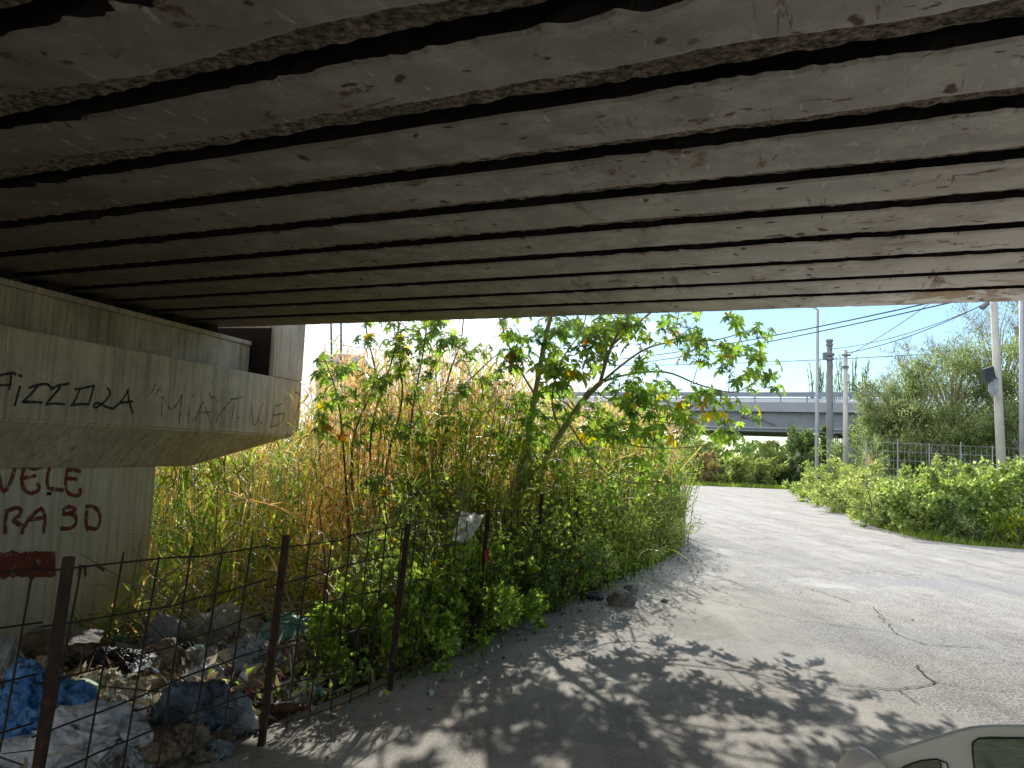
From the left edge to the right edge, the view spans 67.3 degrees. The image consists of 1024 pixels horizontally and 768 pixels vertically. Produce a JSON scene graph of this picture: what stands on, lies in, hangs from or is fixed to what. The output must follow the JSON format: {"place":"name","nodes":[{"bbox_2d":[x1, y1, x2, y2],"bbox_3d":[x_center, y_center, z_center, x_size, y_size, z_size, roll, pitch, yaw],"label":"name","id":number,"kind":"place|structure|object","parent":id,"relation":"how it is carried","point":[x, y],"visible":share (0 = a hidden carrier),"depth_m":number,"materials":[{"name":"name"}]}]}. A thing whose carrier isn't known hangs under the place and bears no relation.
{"place":"outdoors","nodes":[
{"label":"outdoors","id":0,"kind":"place"},
{"bbox_2d":[64,443,1021,740],"bbox_3d":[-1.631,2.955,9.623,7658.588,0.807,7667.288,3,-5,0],"label":"ground","id":1,"kind":"structure","parent":0,"point":[258,707],"depth_m":10.77,"materials":[{"name":"soil"}]},
{"bbox_2d":[0,633,25,688],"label":"rubbish bag","id":2,"kind":"object","parent":1,"relation":"on","point":[8,649],"visible":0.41,"depth_m":7.55,"materials":[{"name":"white plastic"}]},
{"bbox_2d":[0,655,99,767],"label":"rubbish bag","id":3,"kind":"object","parent":1,"relation":"on","point":[25,702],"visible":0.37,"depth_m":4.42,"materials":[{"name":"blue plastic"}]},
{"bbox_2d":[20,629,96,669],"bbox_3d":[-4.904,2.853,8.261,0.853,0.428,0.686,3,-5,0],"label":"rubbish bag","id":4,"kind":"object","parent":1,"relation":"on","point":[34,644],"visible":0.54,"depth_m":8.14,"materials":[{"name":"plastic"}]},
{"bbox_2d":[0,699,149,767],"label":"rubbish bag","id":5,"kind":"object","parent":1,"relation":"on","point":[110,725],"visible":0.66,"depth_m":3.98,"materials":[{"name":"white plastic"}]},
{"bbox_2d":[86,668,124,688],"bbox_3d":[-3.716,2.717,7.002,0.445,0.251,0.342,3,-5,0],"label":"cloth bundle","id":6,"kind":"object","parent":1,"relation":"on","point":[96,674],"visible":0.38,"depth_m":6.94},
{"bbox_2d":[86,645,142,676],"bbox_3d":[-4.094,2.855,7.965,0.688,0.295,0.479,3,-5,0],"label":"rubbish bag","id":7,"kind":"object","parent":1,"relation":"on","point":[115,654],"visible":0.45,"depth_m":7.84,"materials":[{"name":"plastic"}]},
{"bbox_2d":[114,728,155,767],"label":"rubbish bag","id":8,"kind":"object","parent":1,"relation":"on","point":[134,758],"visible":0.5,"depth_m":4.02,"materials":[{"name":"white plastic"}]},
{"bbox_2d":[116,675,168,704],"bbox_3d":[-3.149,2.620,6.567,0.424,0.257,0.387,3,-5,0],"label":"cloth bundle","id":9,"kind":"object","parent":1,"relation":"on","point":[155,682],"visible":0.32,"depth_m":6.52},
{"bbox_2d":[135,703,150,722],"bbox_3d":[-2.264,2.026,4.636,0.191,0.164,0.141,0,-6,30],"label":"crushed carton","id":10,"kind":"object","parent":1,"relation":"on","point":[141,714],"visible":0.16,"depth_m":4.67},
{"bbox_2d":[128,651,158,671],"bbox_3d":[-3.011,2.271,6.290,0.206,0.113,0.361,3,-5,0],"label":"plastic scrap","id":11,"kind":"object","parent":1,"relation":"on","point":[148,660],"visible":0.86,"depth_m":6.27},
{"bbox_2d":[0,268,305,647],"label":"bridge pier","id":12,"kind":"structure","parent":1,"relation":"on","point":[106,407],"depth_m":9.53,"materials":[{"name":"concrete"}]},
{"bbox_2d":[0,0,1023,327],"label":"road bridge","id":13,"kind":"structure","parent":12,"relation":"on","point":[254,162],"depth_m":4.59,"materials":[{"name":"concrete"}]},
{"bbox_2d":[139,637,193,676],"bbox_3d":[-3.522,2.796,7.832,0.479,0.421,0.422,-1,-6,33],"label":"rubbish bag","id":14,"kind":"object","parent":1,"relation":"on","point":[166,656],"visible":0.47,"depth_m":7.72,"materials":[{"name":"plastic"}]},
{"bbox_2d":[145,614,189,645],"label":"rubbish bag","id":15,"kind":"object","parent":1,"relation":"on","point":[171,624],"visible":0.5,"depth_m":8.86,"materials":[{"name":"grey plastic"}]},
{"bbox_2d":[134,719,219,767],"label":"rubbish bag","id":16,"kind":"object","parent":1,"relation":"on","point":[177,742],"visible":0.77,"depth_m":4.10,"materials":[{"name":"plastic"}]},
{"bbox_2d":[147,679,245,734],"bbox_3d":[-1.914,1.945,4.617,0.530,0.326,0.507,6,-6,-34],"label":"rubbish bag","id":17,"kind":"object","parent":1,"relation":"on","point":[183,696],"visible":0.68,"depth_m":4.54,"materials":[{"name":"grey plastic"}]},
{"bbox_2d":[185,646,218,665],"bbox_3d":[-3.258,2.893,8.085,0.417,0.278,0.358,4,-5,-18],"label":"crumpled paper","id":18,"kind":"object","parent":1,"relation":"on","point":[198,652],"visible":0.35,"depth_m":8.00,"materials":[{"name":"white paper"}]},
{"bbox_2d":[181,662,238,687],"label":"rubbish bag","id":19,"kind":"object","parent":1,"relation":"on","point":[196,668],"visible":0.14,"depth_m":5.79,"materials":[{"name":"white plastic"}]},
{"bbox_2d":[201,648,232,671],"bbox_3d":[-2.265,2.306,6.231,0.500,0.399,0.403,3,-5,0],"label":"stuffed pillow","id":20,"kind":"object","parent":1,"relation":"on","point":[224,655],"visible":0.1,"depth_m":6.12,"materials":[{"name":"beige fabric"}]},
{"bbox_2d":[183,602,262,646],"bbox_3d":[-3.532,2.922,9.387,1.006,0.500,0.834,3,-5,0],"label":"rubbish bag","id":21,"kind":"object","parent":1,"relation":"on","point":[226,615],"visible":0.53,"depth_m":9.18,"materials":[{"name":"plastic"}]},
{"bbox_2d":[222,690,257,737],"bbox_3d":[-1.661,1.995,4.645,0.270,0.254,0.212,3,-5,0],"label":"bag","id":22,"kind":"object","parent":1,"relation":"on","point":[247,721],"visible":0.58,"depth_m":4.58,"materials":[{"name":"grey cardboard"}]},
{"bbox_2d":[0,618,490,767],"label":"litter","id":23,"kind":"object","parent":1,"relation":"on","point":[155,698],"visible":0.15,"depth_m":5.57,"materials":[{"name":"multicoloured plastic"}]},
{"bbox_2d":[68,628,103,644],"bbox_3d":[-4.200,2.494,7.598,0.292,0.064,0.562,5,-5,-24],"label":"flat board","id":24,"kind":"object","parent":23,"relation":"on","point":[79,635],"visible":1,"depth_m":7.59,"materials":[{"name":"white wood"}]},
{"bbox_2d":[227,634,283,683],"bbox_3d":[-1.992,2.139,6.029,0.450,0.375,0.433,5,-6,-27],"label":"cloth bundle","id":25,"kind":"object","parent":1,"relation":"on","point":[252,645],"visible":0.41,"depth_m":5.94,"materials":[{"name":"grey fabric"}]},
{"bbox_2d":[246,672,281,698],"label":"rubbish bag","id":26,"kind":"object","parent":1,"relation":"on","point":[255,675],"visible":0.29,"depth_m":5.40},
{"bbox_2d":[0,589,531,765],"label":"loose twigs","id":27,"kind":"object","parent":1,"relation":"on","point":[21,764],"visible":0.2,"depth_m":6.55,"materials":[{"name":"wood"}]},
{"bbox_2d":[255,612,319,646],"bbox_3d":[-2.591,2.891,9.038,0.877,0.397,0.642,3,-5,0],"label":"rubbish bag","id":28,"kind":"object","parent":1,"relation":"on","point":[288,626],"visible":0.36,"depth_m":8.85,"materials":[{"name":"teal plastic"}]},
{"bbox_2d":[269,701,305,714],"bbox_3d":[-1.449,2.079,4.936,0.241,0.081,0.075,4,-5,-11],"label":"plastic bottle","id":29,"kind":"object","parent":1,"relation":"on","point":[278,708],"visible":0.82,"depth_m":4.91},
{"bbox_2d":[281,692,312,707],"bbox_3d":[-1.462,2.141,5.228,0.241,0.079,0.184,3,-5,0],"label":"plastic scrap","id":30,"kind":"object","parent":1,"relation":"on","point":[301,696],"visible":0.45,"depth_m":5.19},
{"bbox_2d":[279,641,319,679],"bbox_3d":[-1.652,2.149,5.992,0.371,0.272,0.284,1,-5,15],"label":"rubbish bag","id":31,"kind":"object","parent":1,"relation":"on","point":[307,652],"visible":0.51,"depth_m":5.93,"materials":[{"name":"plastic"}]},
{"bbox_2d":[0,493,625,767],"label":"rebar fence","id":32,"kind":"object","parent":1,"relation":"on","point":[51,687],"visible":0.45,"depth_m":4.30,"materials":[{"name":"metal"}]},
{"bbox_2d":[451,511,482,544],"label":"plastic bag","id":33,"kind":"object","parent":32,"relation":"hanging from","point":[473,520],"visible":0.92,"depth_m":6.90,"materials":[{"name":"plastic"}]},
{"bbox_2d":[81,461,575,676],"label":"fallen reed stems","id":34,"kind":"object","parent":1,"relation":"on","point":[267,611],"visible":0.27,"depth_m":9.43,"materials":[{"name":"plant"}]},
{"bbox_2d":[313,354,373,465],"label":"house","id":35,"kind":"structure","parent":1,"relation":"on","point":[336,361],"depth_m":75.26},
{"bbox_2d":[309,322,384,568],"bbox_3d":[-2.493,0.667,11.644,1.206,5.641,0.879,3,-5,0],"label":"castor sapling","id":36,"kind":"object","parent":1,"relation":"on","point":[320,377],"visible":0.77,"depth_m":11.64,"materials":[{"name":"green plant"}]},
{"bbox_2d":[304,576,418,683],"bbox_3d":[-1.235,1.915,5.930,0.968,0.795,0.820,1,-5,19],"label":"leafy weed","id":37,"kind":"object","parent":1,"relation":"on","point":[353,611],"visible":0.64,"depth_m":5.79,"materials":[{"name":"green plant"}]},
{"bbox_2d":[67,482,669,658],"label":"long grass","id":38,"kind":"structure","parent":1,"relation":"on","point":[208,575],"depth_m":10.57,"materials":[{"name":"green plant"}]},
{"bbox_2d":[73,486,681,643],"bbox_3d":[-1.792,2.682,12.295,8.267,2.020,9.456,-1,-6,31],"label":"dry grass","id":39,"kind":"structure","parent":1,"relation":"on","point":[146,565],"depth_m":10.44,"materials":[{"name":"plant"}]},
{"bbox_2d":[329,548,471,672],"bbox_3d":[-0.917,1.832,6.250,1.170,1.037,0.923,3,-5,0],"label":"leafy weed","id":40,"kind":"object","parent":1,"relation":"on","point":[450,644],"visible":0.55,"depth_m":6.11,"materials":[{"name":"green plant"}]},
{"bbox_2d":[355,320,450,550],"bbox_3d":[-1.708,0.614,11.562,1.458,5.739,0.912,3,-5,0],"label":"castor sapling","id":41,"kind":"object","parent":1,"relation":"on","point":[398,350],"visible":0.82,"depth_m":11.51,"materials":[{"name":"green plant"}]},
{"bbox_2d":[359,466,486,546],"bbox_3d":[-1.147,2.088,9.562,1.704,2.155,0.878,3,-5,0],"label":"castor sapling","id":42,"kind":"object","parent":1,"relation":"on","point":[375,482],"visible":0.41,"depth_m":9.51,"materials":[{"name":"green plant"}]},
{"bbox_2d":[148,339,700,616],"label":"dry reeds","id":43,"kind":"object","parent":1,"relation":"on","point":[327,504],"visible":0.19,"depth_m":12.46,"materials":[{"name":"plant"}]},
{"bbox_2d":[303,335,690,437],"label":"reed plumes","id":44,"kind":"object","parent":43,"relation":"attached to","point":[475,388],"visible":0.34,"depth_m":13.32,"materials":[{"name":"plant"}]},
{"bbox_2d":[147,333,714,608],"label":"green reeds","id":45,"kind":"object","parent":1,"relation":"on","point":[180,487],"visible":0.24,"depth_m":12.08,"materials":[{"name":"green plant"}]},
{"bbox_2d":[392,319,503,517],"bbox_3d":[-0.927,0.700,11.256,1.628,5.299,0.896,3,-5,0],"label":"castor sapling","id":46,"kind":"object","parent":1,"relation":"on","point":[453,340],"visible":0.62,"depth_m":11.19,"materials":[{"name":"green plant"}]},
{"bbox_2d":[208,532,687,703],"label":"ground weeds","id":47,"kind":"object","parent":1,"relation":"on","point":[364,660],"visible":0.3,"depth_m":5.66,"materials":[{"name":"green plant"}]},
{"bbox_2d":[393,531,524,653],"bbox_3d":[-0.467,1.859,6.830,1.179,1.116,0.962,3,-5,0],"label":"leafy weed","id":48,"kind":"object","parent":1,"relation":"on","point":[499,607],"visible":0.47,"depth_m":6.72,"materials":[{"name":"green plant"}]},
{"bbox_2d":[202,547,737,767],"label":"fallen leaves","id":49,"kind":"object","parent":1,"relation":"on","point":[337,708],"visible":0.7,"depth_m":5.78,"materials":[{"name":"plant"}]},
{"bbox_2d":[442,534,549,638],"bbox_3d":[-0.207,1.967,7.440,1.205,1.035,0.918,3,-5,0],"label":"leafy weed","id":50,"kind":"object","parent":1,"relation":"on","point":[535,606],"visible":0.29,"depth_m":7.41,"materials":[{"name":"green plant"}]},
{"bbox_2d":[317,369,712,682],"bbox_3d":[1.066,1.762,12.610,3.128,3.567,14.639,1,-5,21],"label":"undergrowth","id":51,"kind":"object","parent":1,"relation":"on","point":[419,541],"visible":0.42,"depth_m":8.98,"materials":[{"name":"green plant"}]},
{"bbox_2d":[481,528,565,618],"bbox_3d":[0.049,2.059,8.258,1.129,1.016,1.271,3,-5,0],"label":"leafy weed","id":52,"kind":"object","parent":1,"relation":"on","point":[551,575],"visible":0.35,"depth_m":8.10,"materials":[{"name":"green plant"}]},
{"bbox_2d":[245,419,841,471],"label":"distant tree line","id":53,"kind":"object","parent":1,"relation":"on","point":[752,445],"visible":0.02,"depth_m":108.12,"materials":[{"name":"green plant"}]},
{"bbox_2d":[501,522,606,603],"bbox_3d":[0.392,2.146,9.087,1.518,1.019,1.246,3,-5,0],"label":"leafy weed","id":54,"kind":"object","parent":1,"relation":"on","point":[588,553],"visible":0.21,"depth_m":8.87,"materials":[{"name":"green plant"}]},
{"bbox_2d":[532,504,623,596],"bbox_3d":[0.736,2.160,10.075,1.273,1.196,1.584,4,-5,-16],"label":"leafy weed","id":55,"kind":"object","parent":1,"relation":"on","point":[612,561],"visible":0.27,"depth_m":9.77,"materials":[{"name":"green plant"}]},
{"bbox_2d":[568,504,666,579],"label":"leafy weed","id":56,"kind":"object","parent":1,"relation":"on","point":[653,546],"visible":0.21,"depth_m":11.24,"materials":[{"name":"green plant"}]},
{"bbox_2d":[476,311,785,524],"bbox_3d":[1.459,0.161,11.080,4.246,5.928,3.658,3,-5,0],"label":"castor tree","id":57,"kind":"object","parent":1,"relation":"on","point":[621,328],"visible":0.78,"depth_m":10.01,"materials":[{"name":"green plant"}]},
{"bbox_2d":[607,481,694,563],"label":"leafy weed","id":58,"kind":"object","parent":1,"relation":"on","point":[675,527],"visible":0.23,"depth_m":12.80,"materials":[{"name":"green plant"}]},
{"bbox_2d":[622,488,705,546],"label":"leafy weed","id":59,"kind":"object","parent":1,"relation":"on","point":[682,506],"visible":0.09,"depth_m":14.66,"materials":[{"name":"green plant"}]},
{"bbox_2d":[667,444,706,482],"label":"bush","id":60,"kind":"object","parent":1,"relation":"on","point":[698,462],"visible":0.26,"depth_m":55.20,"materials":[{"name":"green plant"}]},
{"bbox_2d":[372,392,1018,485],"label":"road bridge","id":61,"kind":"structure","parent":1,"relation":"on","point":[779,416],"depth_m":64.44,"materials":[{"name":"concrete"}]},
{"bbox_2d":[673,432,730,475],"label":"shrub","id":62,"kind":"object","parent":1,"relation":"on","point":[706,448],"visible":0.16,"depth_m":61.23,"materials":[{"name":"green plant"}]},
{"bbox_2d":[688,450,725,483],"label":"bush","id":63,"kind":"object","parent":1,"relation":"on","point":[706,457],"visible":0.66,"depth_m":55.19,"materials":[{"name":"green plant"}]},
{"bbox_2d":[703,454,757,486],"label":"bush","id":64,"kind":"object","parent":1,"relation":"on","point":[721,476],"visible":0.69,"depth_m":55.02,"materials":[{"name":"green plant"}]},
{"bbox_2d":[728,453,771,487],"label":"bush","id":65,"kind":"object","parent":1,"relation":"on","point":[755,466],"visible":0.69,"depth_m":54.98,"materials":[{"name":"green plant"}]},
{"bbox_2d":[722,440,800,483],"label":"shrub","id":66,"kind":"object","parent":1,"relation":"on","point":[766,452],"visible":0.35,"depth_m":60.65,"materials":[{"name":"green plant"}]},
{"bbox_2d":[745,457,790,488],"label":"bush","id":67,"kind":"object","parent":1,"relation":"on","point":[771,466],"visible":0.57,"depth_m":55.23,"materials":[{"name":"green plant"}]},
{"bbox_2d":[769,455,807,489],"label":"bush","id":68,"kind":"object","parent":1,"relation":"on","point":[793,474],"visible":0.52,"depth_m":55.29,"materials":[{"name":"green plant"}]},
{"bbox_2d":[781,459,830,501],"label":"verge bush","id":69,"kind":"object","parent":1,"relation":"on","point":[803,495],"visible":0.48,"depth_m":36.07,"materials":[{"name":"green plant"}]},
{"bbox_2d":[781,421,839,486],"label":"ivy mass","id":70,"kind":"object","parent":1,"relation":"on","point":[802,444],"visible":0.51,"depth_m":54.42,"materials":[{"name":"green plant"}]},
{"bbox_2d":[603,480,1023,581],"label":"verge grass","id":71,"kind":"structure","parent":1,"relation":"on","point":[923,535],"depth_m":19.62,"materials":[{"name":"plant"}]},
{"bbox_2d":[812,307,818,489],"bbox_3d":[14.788,1.043,38.110,0.940,9.953,0.247,3,-5,0],"label":"street lamp","id":72,"kind":"object","parent":1,"relation":"on","point":[816,433],"visible":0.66,"depth_m":38.09,"materials":[{"name":"metal"}]},
{"bbox_2d":[823,339,833,489],"bbox_3d":[15.675,1.911,38.038,0.601,8.294,0.457,3,-5,0],"label":"utility pole","id":73,"kind":"object","parent":1,"relation":"on","point":[828,355],"visible":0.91,"depth_m":38.03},
{"bbox_2d":[796,454,864,505],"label":"verge bush","id":74,"kind":"object","parent":1,"relation":"on","point":[827,478],"visible":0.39,"depth_m":32.85,"materials":[{"name":"green plant"}]},
{"bbox_2d":[805,350,870,465],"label":"reeds","id":75,"kind":"object","parent":1,"relation":"on","point":[840,377],"visible":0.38,"depth_m":78.43,"materials":[{"name":"plant"}]},
{"bbox_2d":[807,463,873,513],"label":"verge bush","id":76,"kind":"object","parent":1,"relation":"on","point":[826,494],"visible":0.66,"depth_m":28.59,"materials":[{"name":"green plant"}]},
{"bbox_2d":[842,350,850,499],"bbox_3d":[16.035,2.157,37.014,0.410,7.654,0.300,3,-5,0],"label":"utility pole","id":77,"kind":"object","parent":1,"relation":"on","point":[845,366],"visible":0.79,"depth_m":37.02,"materials":[{"name":"concrete"}]},
{"bbox_2d":[806,434,890,502],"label":"grey shrub","id":78,"kind":"object","parent":1,"relation":"on","point":[835,450],"visible":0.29,"depth_m":35.47,"materials":[{"name":"green plant"}]},
{"bbox_2d":[834,382,903,490],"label":"ivy mass","id":79,"kind":"object","parent":1,"relation":"on","point":[853,444],"visible":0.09,"depth_m":54.62,"materials":[{"name":"green plant"}]},
{"bbox_2d":[834,459,921,522],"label":"verge bush","id":80,"kind":"object","parent":1,"relation":"on","point":[856,496],"visible":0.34,"depth_m":23.68,"materials":[{"name":"green plant"}]},
{"bbox_2d":[858,499,897,528],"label":"verge weed","id":81,"kind":"object","parent":1,"relation":"on","point":[877,520],"visible":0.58,"depth_m":22.18,"materials":[{"name":"green plant"}]},
{"bbox_2d":[840,372,961,497],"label":"feathery tree","id":82,"kind":"object","parent":1,"relation":"on","point":[871,419],"visible":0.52,"depth_m":43.53,"materials":[{"name":"green plant"}]},
{"bbox_2d":[879,496,926,531],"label":"verge weed","id":83,"kind":"object","parent":1,"relation":"on","point":[891,507],"visible":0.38,"depth_m":21.25,"materials":[{"name":"green plant"}]},
{"bbox_2d":[868,330,976,478],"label":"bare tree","id":84,"kind":"object","parent":1,"relation":"on","point":[906,358],"visible":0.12,"depth_m":49.97,"materials":[{"name":"green plant"}]},
{"bbox_2d":[872,462,986,538],"bbox_3d":[11.160,3.137,20.738,2.746,2.104,2.786,3,-5,0],"label":"bramble bush","id":85,"kind":"object","parent":1,"relation":"on","point":[901,489],"visible":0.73,"depth_m":20.39,"materials":[{"name":"green plant"}]},
{"bbox_2d":[842,330,1018,496],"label":"feathery tree","id":86,"kind":"object","parent":1,"relation":"on","point":[959,366],"visible":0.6,"depth_m":41.36,"materials":[{"name":"green plant"}]},
{"bbox_2d":[865,439,1010,510],"bbox_3d":[16.607,3.562,27.859,7.610,2.908,0.031,3,-5,0],"label":"wire fence","id":87,"kind":"object","parent":1,"relation":"on","point":[915,452],"visible":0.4,"depth_m":27.93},
{"bbox_2d":[932,490,982,539],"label":"verge weed","id":88,"kind":"object","parent":1,"relation":"on","point":[951,504],"visible":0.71,"depth_m":19.32,"materials":[{"name":"green plant"}]},
{"bbox_2d":[911,301,1018,471],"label":"bare tree","id":89,"kind":"object","parent":1,"relation":"on","point":[981,327],"visible":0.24,"depth_m":50.54,"materials":[{"name":"brown plant"}]},
{"bbox_2d":[943,506,987,542],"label":"verge weed","id":90,"kind":"object","parent":1,"relation":"on","point":[969,523],"visible":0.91,"depth_m":18.94,"materials":[{"name":"green plant"}]},
{"bbox_2d":[916,456,1023,539],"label":"bramble bush","id":91,"kind":"object","parent":1,"relation":"on","point":[985,484],"visible":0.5,"depth_m":20.04,"materials":[{"name":"green plant"}]},
{"bbox_2d":[927,323,1018,502],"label":"feathery tree","id":92,"kind":"object","parent":1,"relation":"on","point":[1013,419],"visible":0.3,"depth_m":40.03,"materials":[{"name":"green plant"}]},
{"bbox_2d":[987,510,1007,545],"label":"yellow weed","id":93,"kind":"object","parent":1,"relation":"on","point":[992,530],"visible":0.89,"depth_m":18.59,"materials":[{"name":"green plant"}]},
{"bbox_2d":[990,302,1005,468],"bbox_3d":[17.178,0.807,27.098,0.580,8.722,0.330,3,-5,0],"label":"utility pole","id":94,"kind":"object","parent":1,"relation":"on","point":[999,422],"visible":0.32,"depth_m":27.05,"materials":[{"name":"concrete"}]},
{"bbox_2d":[980,366,998,383],"bbox_3d":[16.830,-0.313,26.989,0.705,0.609,0.290,3,-5,0],"label":"floodlight","id":95,"kind":"object","parent":94,"relation":"attached to","point":[987,374],"visible":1,"depth_m":26.85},
{"bbox_2d":[981,455,1023,542],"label":"bramble bush","id":96,"kind":"object","parent":1,"relation":"on","point":[1019,469],"visible":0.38,"depth_m":19.91,"materials":[{"name":"green plant"}]},
{"bbox_2d":[1000,502,1023,548],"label":"yellow weed","id":97,"kind":"object","parent":1,"relation":"on","point":[1015,531],"visible":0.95,"depth_m":18.39,"materials":[{"name":"green plant"}]},
{"bbox_2d":[1019,301,1023,460],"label":"utility pole","id":98,"kind":"object","parent":1,"relation":"on","point":[1021,377],"visible":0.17,"depth_m":27.14,"materials":[{"name":"metal"}]},
{"bbox_2d":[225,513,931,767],"bbox_3d":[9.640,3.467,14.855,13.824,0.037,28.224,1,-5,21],"label":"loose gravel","id":99,"kind":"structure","parent":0,"point":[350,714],"depth_m":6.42,"materials":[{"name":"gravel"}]},
{"bbox_2d":[192,485,1023,767],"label":"road","id":100,"kind":"structure","parent":0,"point":[803,642],"depth_m":6.48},
{"bbox_2d":[204,738,233,762],"bbox_3d":[-1.631,2.010,4.225,0.211,0.138,0.174,3,-5,0],"label":"plastic scrap","id":101,"kind":"object","parent":100,"relation":"on","point":[223,747],"visible":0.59,"depth_m":4.20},
{"bbox_2d":[576,591,604,600],"bbox_3d":[0.952,2.568,9.342,0.353,0.101,0.264,3,-5,0],"label":"plastic scrap","id":102,"kind":"object","parent":100,"relation":"on","point":[597,596],"visible":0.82,"depth_m":9.24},
{"bbox_2d":[606,589,636,606],"bbox_3d":[1.284,2.517,9.065,0.332,0.185,0.233,4,-5,-17],"label":"stone","id":103,"kind":"object","parent":100,"relation":"on","point":[626,598],"visible":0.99,"depth_m":8.99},
{"bbox_2d":[835,724,1023,767],"bbox_3d":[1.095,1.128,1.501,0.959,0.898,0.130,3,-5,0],"label":"car","id":104,"kind":"object","parent":100,"relation":"on","point":[991,746],"visible":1,"depth_m":1.56,"materials":[{"name":"beige paint"}]},
{"bbox_2d":[285,301,1018,459],"label":"sky","id":105,"kind":"structure","parent":0,"point":[794,378],"materials":[{"name":"blue"}]},
{"bbox_2d":[578,304,924,361],"bbox_3d":[8.397,-2.141,41.377,0.042,2.126,39.102,4,-5,-14],"label":"overhead cable","id":106,"kind":"object","parent":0,"point":[810,328],"visible":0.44,"depth_m":28.11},
{"bbox_2d":[578,303,949,367],"bbox_3d":[8.422,-1.842,41.351,0.038,1.774,39.111,4,-5,-14],"label":"overhead cable","id":107,"kind":"object","parent":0,"point":[818,331],"visible":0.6,"depth_m":27.61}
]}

